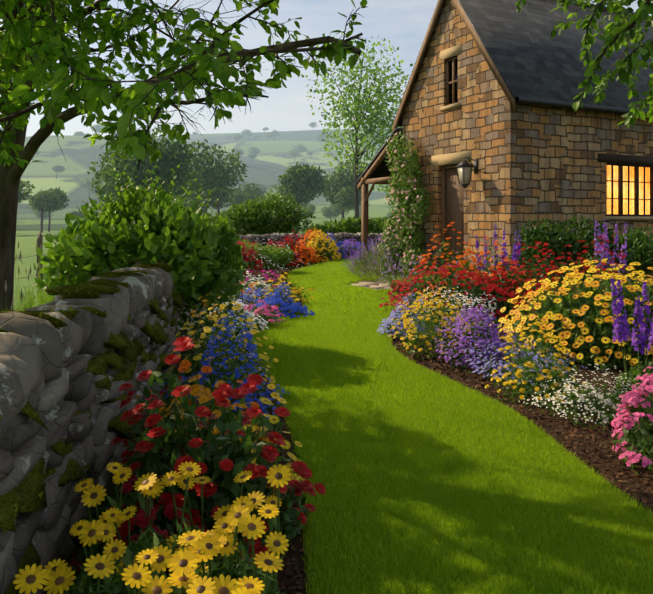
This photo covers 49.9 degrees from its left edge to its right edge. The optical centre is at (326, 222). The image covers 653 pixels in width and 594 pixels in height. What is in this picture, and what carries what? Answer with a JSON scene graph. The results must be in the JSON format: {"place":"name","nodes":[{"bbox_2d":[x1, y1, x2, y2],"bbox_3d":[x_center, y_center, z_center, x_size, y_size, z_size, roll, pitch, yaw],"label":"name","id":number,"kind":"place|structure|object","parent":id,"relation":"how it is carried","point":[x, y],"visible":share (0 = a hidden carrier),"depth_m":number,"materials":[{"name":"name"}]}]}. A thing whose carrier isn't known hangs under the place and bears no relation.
{"place":"outdoors","nodes":[
{"label":"outdoors","id":0,"kind":"place"},
{"bbox_2d":[13,231,301,310],"bbox_3d":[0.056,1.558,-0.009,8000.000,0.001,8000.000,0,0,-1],"label":"meadow ground","id":1,"kind":"structure","parent":0,"point":[27,240],"depth_m":30.81,"materials":[{"name":"green plant"}]},
{"bbox_2d":[18,178,35,202],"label":"belt tree","id":2,"kind":"object","parent":1,"relation":"on","point":[22,196],"depth_m":90.79,"materials":[{"name":"green plant"}]},
{"bbox_2d":[37,232,42,294],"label":"fence posts","id":3,"kind":"object","parent":1,"relation":"on","point":[39,238],"depth_m":14.27,"materials":[{"name":"brown wood"}]},
{"bbox_2d":[27,190,52,226],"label":"belt tree","id":4,"kind":"object","parent":1,"relation":"on","point":[30,206],"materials":[{"name":"green plant"}]},
{"bbox_2d":[32,208,53,218],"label":"belt tree","id":5,"kind":"object","parent":1,"relation":"on","point":[45,216],"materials":[{"name":"green plant"}]},
{"bbox_2d":[29,190,62,232],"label":"belt tree","id":6,"kind":"object","parent":1,"relation":"on","point":[48,199],"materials":[{"name":"green plant"}]},
{"bbox_2d":[5,242,97,309],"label":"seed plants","id":7,"kind":"object","parent":1,"relation":"on","point":[37,276],"visible":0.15,"depth_m":6.32,"materials":[{"name":"plant"}]},
{"bbox_2d":[42,187,69,231],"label":"belt tree","id":8,"kind":"object","parent":1,"relation":"on","point":[61,194],"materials":[{"name":"green plant"}]},
{"bbox_2d":[70,211,83,219],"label":"belt tree","id":9,"kind":"object","parent":1,"relation":"on","point":[78,213],"visible":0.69,"depth_m":190.77,"materials":[{"name":"green plant"}]},
{"bbox_2d":[97,162,113,186],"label":"belt tree","id":10,"kind":"object","parent":1,"relation":"on","point":[100,180],"depth_m":96.67,"materials":[{"name":"green plant"}]},
{"bbox_2d":[95,183,122,205],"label":"belt tree","id":11,"kind":"object","parent":1,"relation":"on","point":[98,196],"depth_m":74.06,"materials":[{"name":"green plant"}]},
{"bbox_2d":[31,159,251,319],"bbox_3d":[-2.180,0.214,8.397,2.593,1.924,2.255,0,0,-1],"label":"shrub","id":12,"kind":"object","parent":1,"relation":"on","point":[123,243],"visible":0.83,"depth_m":7.83,"materials":[{"name":"green plant"}]},
{"bbox_2d":[87,124,203,202],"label":"round tree","id":13,"kind":"object","parent":1,"relation":"on","point":[165,163],"depth_m":58.45,"materials":[{"name":"green plant"}]},
{"bbox_2d":[168,186,195,207],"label":"belt tree","id":14,"kind":"object","parent":1,"relation":"on","point":[185,201],"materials":[{"name":"green plant"}]},
{"bbox_2d":[177,170,234,212],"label":"belt tree","id":15,"kind":"object","parent":1,"relation":"on","point":[224,198],"depth_m":108.18,"materials":[{"name":"green plant"}]},
{"bbox_2d":[183,139,248,215],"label":"belt tree","id":16,"kind":"object","parent":1,"relation":"on","point":[211,174],"depth_m":86.44,"materials":[{"name":"green plant"}]},
{"bbox_2d":[228,178,264,208],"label":"belt tree","id":17,"kind":"object","parent":1,"relation":"on","point":[249,194],"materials":[{"name":"green plant"}]},
{"bbox_2d":[70,132,432,593],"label":"foliage","id":18,"kind":"object","parent":1,"relation":"on","point":[279,258],"visible":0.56,"depth_m":18.10,"materials":[{"name":"green plant"}]},
{"bbox_2d":[13,250,533,310],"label":"flowers","id":19,"kind":"object","parent":1,"relation":"on","point":[28,302],"visible":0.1,"depth_m":11.50,"materials":[{"name":"plant"}]},
{"bbox_2d":[265,184,315,207],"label":"belt tree","id":20,"kind":"object","parent":1,"relation":"on","point":[307,200],"visible":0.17,"depth_m":94.80,"materials":[{"name":"green plant"}]},
{"bbox_2d":[276,161,329,233],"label":"belt tree","id":21,"kind":"object","parent":1,"relation":"on","point":[305,179],"depth_m":91.02,"materials":[{"name":"green plant"}]},
{"bbox_2d":[211,192,400,235],"bbox_3d":[-0.389,-0.146,38.940,24.449,2.960,5.864,0,0,-25],"label":"hedge","id":22,"kind":"object","parent":1,"relation":"on","point":[262,216],"visible":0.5,"depth_m":36.10,"materials":[{"name":"green plant"}]},
{"bbox_2d":[302,203,315,226],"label":"belt tree","id":23,"kind":"object","parent":1,"relation":"on","point":[312,206],"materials":[{"name":"green plant"}]},
{"bbox_2d":[321,202,339,223],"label":"belt tree","id":24,"kind":"object","parent":1,"relation":"on","point":[327,211],"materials":[{"name":"green plant"}]},
{"bbox_2d":[330,203,351,214],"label":"belt tree","id":25,"kind":"object","parent":1,"relation":"on","point":[333,207],"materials":[{"name":"green plant"}]},
{"bbox_2d":[31,164,652,593],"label":"plants","id":26,"kind":"object","parent":1,"relation":"on","point":[556,237],"depth_m":3.50,"materials":[{"name":"plant"}]},
{"bbox_2d":[96,230,636,570],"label":"flowers","id":27,"kind":"object","parent":26,"relation":"on","point":[269,452],"depth_m":3.52,"materials":[{"name":"plant"}]},
{"bbox_2d":[339,234,509,290],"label":"lavender flowers","id":28,"kind":"object","parent":26,"relation":"on","point":[355,256],"visible":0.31,"depth_m":18.43,"materials":[{"name":"purple plant"}]},
{"bbox_2d":[322,159,365,218],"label":"belt tree","id":29,"kind":"object","parent":1,"relation":"on","point":[338,182],"depth_m":107.43,"materials":[{"name":"green plant"}]},
{"bbox_2d":[42,260,652,593],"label":"mulch","id":30,"kind":"object","parent":1,"relation":"on","point":[296,553],"depth_m":5.23,"materials":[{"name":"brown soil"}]},
{"bbox_2d":[240,269,278,290],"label":"magenta flowers","id":31,"kind":"object","parent":30,"relation":"on","point":[265,276],"visible":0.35,"depth_m":14.80,"materials":[{"name":"pink plant"}]},
{"bbox_2d":[150,232,372,418],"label":"blue flowers","id":32,"kind":"object","parent":30,"relation":"on","point":[291,306],"visible":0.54,"depth_m":5.49,"materials":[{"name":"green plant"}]},
{"bbox_2d":[69,240,457,575],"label":"crimson flowers","id":33,"kind":"object","parent":30,"relation":"on","point":[140,514],"visible":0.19,"depth_m":2.89,"materials":[{"name":"red plant"}]},
{"bbox_2d":[26,259,652,593],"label":"flower centers","id":34,"kind":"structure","parent":30,"relation":"on","point":[183,562],"depth_m":2.41,"materials":[{"name":"brown plant"}]},
{"bbox_2d":[13,461,290,593],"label":"daisy flowers","id":35,"kind":"object","parent":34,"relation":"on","point":[190,555],"visible":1,"depth_m":2.27,"materials":[{"name":"yellow plant"}]},
{"bbox_2d":[63,225,652,593],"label":"plant leaves","id":36,"kind":"object","parent":30,"relation":"on","point":[639,246],"visible":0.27,"depth_m":6.44,"materials":[{"name":"green plant"}]},
{"bbox_2d":[136,222,526,461],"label":"orange flowers","id":37,"kind":"object","parent":36,"relation":"on","point":[306,253],"visible":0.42,"depth_m":12.76,"materials":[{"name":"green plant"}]},
{"bbox_2d":[172,297,554,479],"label":"flowers","id":38,"kind":"object","parent":36,"relation":"on","point":[274,419],"visible":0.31,"depth_m":6.06,"materials":[{"name":"plant"}]},
{"bbox_2d":[166,230,652,480],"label":"yellow flowers","id":39,"kind":"object","parent":30,"relation":"on","point":[406,321],"visible":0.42,"depth_m":7.66,"materials":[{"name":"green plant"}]},
{"bbox_2d":[230,300,652,467],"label":"pink flowers","id":40,"kind":"object","parent":30,"relation":"on","point":[631,398],"visible":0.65,"depth_m":4.61,"materials":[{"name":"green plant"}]},
{"bbox_2d":[377,292,586,385],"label":"flowers","id":41,"kind":"object","parent":30,"relation":"on","point":[422,328],"visible":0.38,"depth_m":7.08,"materials":[{"name":"blue plant"}]},
{"bbox_2d":[322,283,651,593],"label":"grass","id":42,"kind":"structure","parent":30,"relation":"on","point":[467,551],"depth_m":3.22,"materials":[{"name":"green plant"}]},
{"bbox_2d":[251,257,652,593],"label":"lawn grass","id":43,"kind":"structure","parent":42,"relation":"on","point":[368,405],"depth_m":4.13,"materials":[{"name":"green plant"}]},
{"bbox_2d":[475,225,652,353],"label":"purple flowers","id":44,"kind":"object","parent":30,"relation":"on","point":[625,334],"visible":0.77,"depth_m":6.15,"materials":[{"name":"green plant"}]},
{"bbox_2d":[334,184,360,219],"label":"belt tree","id":45,"kind":"object","parent":1,"relation":"on","point":[345,196],"depth_m":104.21,"materials":[{"name":"green plant"}]},
{"bbox_2d":[301,32,412,226],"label":"tree","id":46,"kind":"object","parent":1,"relation":"on","point":[374,115],"depth_m":40.10,"materials":[{"name":"green plant"}]},
{"bbox_2d":[377,133,421,278],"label":"rose flowers","id":47,"kind":"object","parent":1,"relation":"on","point":[402,192],"visible":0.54,"depth_m":18.11,"materials":[{"name":"pink plant"}]},
{"bbox_2d":[158,259,652,503],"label":"flowers","id":48,"kind":"object","parent":1,"relation":"on","point":[206,395],"visible":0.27,"depth_m":7.45,"materials":[{"name":"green plant"}]},
{"bbox_2d":[341,218,626,369],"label":"violet flowers","id":49,"kind":"object","parent":1,"relation":"on","point":[463,338],"visible":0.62,"depth_m":7.43,"materials":[{"name":"purple plant"}]},
{"bbox_2d":[0,0,367,309],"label":"tree","id":50,"kind":"object","parent":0,"point":[92,94],"depth_m":3.81,"materials":[{"name":"green plant"}]},
{"bbox_2d":[0,232,391,593],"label":"stone wall","id":51,"kind":"structure","parent":0,"point":[43,364],"depth_m":3.34,"materials":[{"name":"grey stone"}]},
{"bbox_2d":[0,258,188,593],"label":"moss","id":52,"kind":"object","parent":51,"relation":"on","point":[31,481],"visible":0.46,"depth_m":4.20,"materials":[{"name":"green plant"}]},
{"bbox_2d":[16,126,402,230],"bbox_3d":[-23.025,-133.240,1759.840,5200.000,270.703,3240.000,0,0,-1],"label":"hills","id":53,"kind":"structure","parent":0,"point":[270,163],"depth_m":780.95,"materials":[{"name":"green plant"}]},
{"bbox_2d":[50,165,64,178],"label":"hill tree","id":54,"kind":"object","parent":53,"relation":"on","point":[58,168],"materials":[{"name":"green plant"}]},
{"bbox_2d":[73,131,84,135],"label":"hill tree","id":55,"kind":"object","parent":53,"relation":"on","point":[77,133],"visible":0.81,"depth_m":1050.06,"materials":[{"name":"green plant"}]},
{"bbox_2d":[78,176,102,197],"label":"hill tree","id":56,"kind":"object","parent":53,"relation":"on","point":[87,181],"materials":[{"name":"green plant"}]},
{"bbox_2d":[87,185,100,202],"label":"hill tree","id":57,"kind":"object","parent":53,"relation":"on","point":[93,190],"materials":[{"name":"green plant"}]},
{"bbox_2d":[91,124,103,132],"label":"hill tree","id":58,"kind":"object","parent":53,"relation":"on","point":[97,127],"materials":[{"name":"green plant"}]},
{"bbox_2d":[96,154,104,161],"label":"hill tree","id":59,"kind":"object","parent":53,"relation":"on","point":[98,158],"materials":[{"name":"green plant"}]},
{"bbox_2d":[233,134,241,144],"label":"hill tree","id":60,"kind":"object","parent":53,"relation":"on","point":[237,137],"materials":[{"name":"green plant"}]},
{"bbox_2d":[230,174,245,186],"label":"hill tree","id":61,"kind":"object","parent":53,"relation":"on","point":[241,182],"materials":[{"name":"green plant"}]},
{"bbox_2d":[233,149,243,155],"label":"hill tree","id":62,"kind":"object","parent":53,"relation":"on","point":[241,151],"visible":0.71,"depth_m":832.34,"materials":[{"name":"green plant"}]},
{"bbox_2d":[241,129,252,139],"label":"hill tree","id":63,"kind":"object","parent":53,"relation":"on","point":[245,132],"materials":[{"name":"green plant"}]},
{"bbox_2d":[247,153,256,162],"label":"hill tree","id":64,"kind":"object","parent":53,"relation":"on","point":[252,155],"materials":[{"name":"green plant"}]},
{"bbox_2d":[247,147,260,160],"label":"hill tree","id":65,"kind":"object","parent":53,"relation":"on","point":[251,149],"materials":[{"name":"green plant"}]},
{"bbox_2d":[252,184,267,194],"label":"hill tree","id":66,"kind":"object","parent":53,"relation":"on","point":[263,187],"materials":[{"name":"green plant"}]},
{"bbox_2d":[268,130,280,140],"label":"hill tree","id":67,"kind":"object","parent":53,"relation":"on","point":[274,132],"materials":[{"name":"green plant"}]},
{"bbox_2d":[287,149,301,161],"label":"hill tree","id":68,"kind":"object","parent":53,"relation":"on","point":[294,151],"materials":[{"name":"green plant"}]},
{"bbox_2d":[293,144,307,156],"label":"hill tree","id":69,"kind":"object","parent":53,"relation":"on","point":[301,147],"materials":[{"name":"green plant"}]},
{"bbox_2d":[309,122,317,131],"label":"hill tree","id":70,"kind":"object","parent":53,"relation":"on","point":[313,124],"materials":[{"name":"green plant"}]},
{"bbox_2d":[315,135,325,144],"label":"hill tree","id":71,"kind":"object","parent":53,"relation":"on","point":[320,138],"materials":[{"name":"green plant"}]},
{"bbox_2d":[0,0,652,136],"label":"sky","id":72,"kind":"structure","parent":0,"point":[405,23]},
{"bbox_2d":[349,281,417,289],"bbox_3d":[2.038,1.536,17.156,3.435,0.040,2.892,0,0,-1],"label":"stepping stone","id":73,"kind":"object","parent":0,"point":[367,284],"depth_m":17.31,"materials":[{"name":"beige stone"}]},
{"bbox_2d":[456,157,477,187],"bbox_3d":[3.276,-1.167,16.249,0.499,0.730,0.300,0,0,-28],"label":"wall lantern","id":74,"kind":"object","parent":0,"point":[464,163],"depth_m":16.15,"materials":[{"name":"metal"}]},
{"bbox_2d":[357,0,652,286],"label":"cottage","id":75,"kind":"structure","parent":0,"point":[540,162],"depth_m":16.45,"materials":[{"name":"brown stone"}]},
{"bbox_2d":[449,59,457,103],"bbox_3d":[3.180,-3.477,17.273,0.020,1.170,0.540,0,0,-28],"label":"cottage attic glass","id":76,"kind":"object","parent":75,"relation":"attached to","point":[450,80],"depth_m":17.40,"materials":[{"name":"black glass"}]},
{"bbox_2d":[446,168,463,275],"bbox_3d":[3.228,0.058,17.298,0.070,3.000,1.000,0,0,-28],"label":"door","id":77,"kind":"structure","parent":75,"relation":"attached to","point":[454,201],"depth_m":17.34,"materials":[{"name":"brown wood"}]},
{"bbox_2d":[357,0,652,182],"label":"roof","id":78,"kind":"structure","parent":75,"relation":"attached to","point":[530,56],"depth_m":16.94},
{"bbox_2d":[432,44,652,219],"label":"cottage lintels","id":79,"kind":"object","parent":75,"relation":"attached to","point":[448,158],"visible":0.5,"depth_m":17.13,"materials":[{"name":"beige stone"}]},
{"bbox_2d":[515,97,646,115],"bbox_3d":[8.613,-2.635,17.363,10.280,0.130,0.130,0,0,-28],"label":"gutter","id":80,"kind":"object","parent":75,"relation":"attached to","point":[567,104],"visible":0.82,"depth_m":15.59,"materials":[{"name":"black metal"}]},
{"bbox_2d":[598,153,652,215],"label":"window frame","id":81,"kind":"object","parent":75,"relation":"attached to","point":[612,160],"visible":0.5,"depth_m":17.18,"materials":[{"name":"wood"}]},
{"bbox_2d":[607,165,649,214],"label":"window panes","id":82,"kind":"structure","parent":75,"relation":"attached to","point":[625,188],"depth_m":17.27,"materials":[{"name":"yellow glass"}]},
{"bbox_2d":[516,0,652,127],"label":"tree","id":83,"kind":"object","parent":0,"point":[634,62],"depth_m":4.77,"materials":[{"name":"green plant"}]}
]}

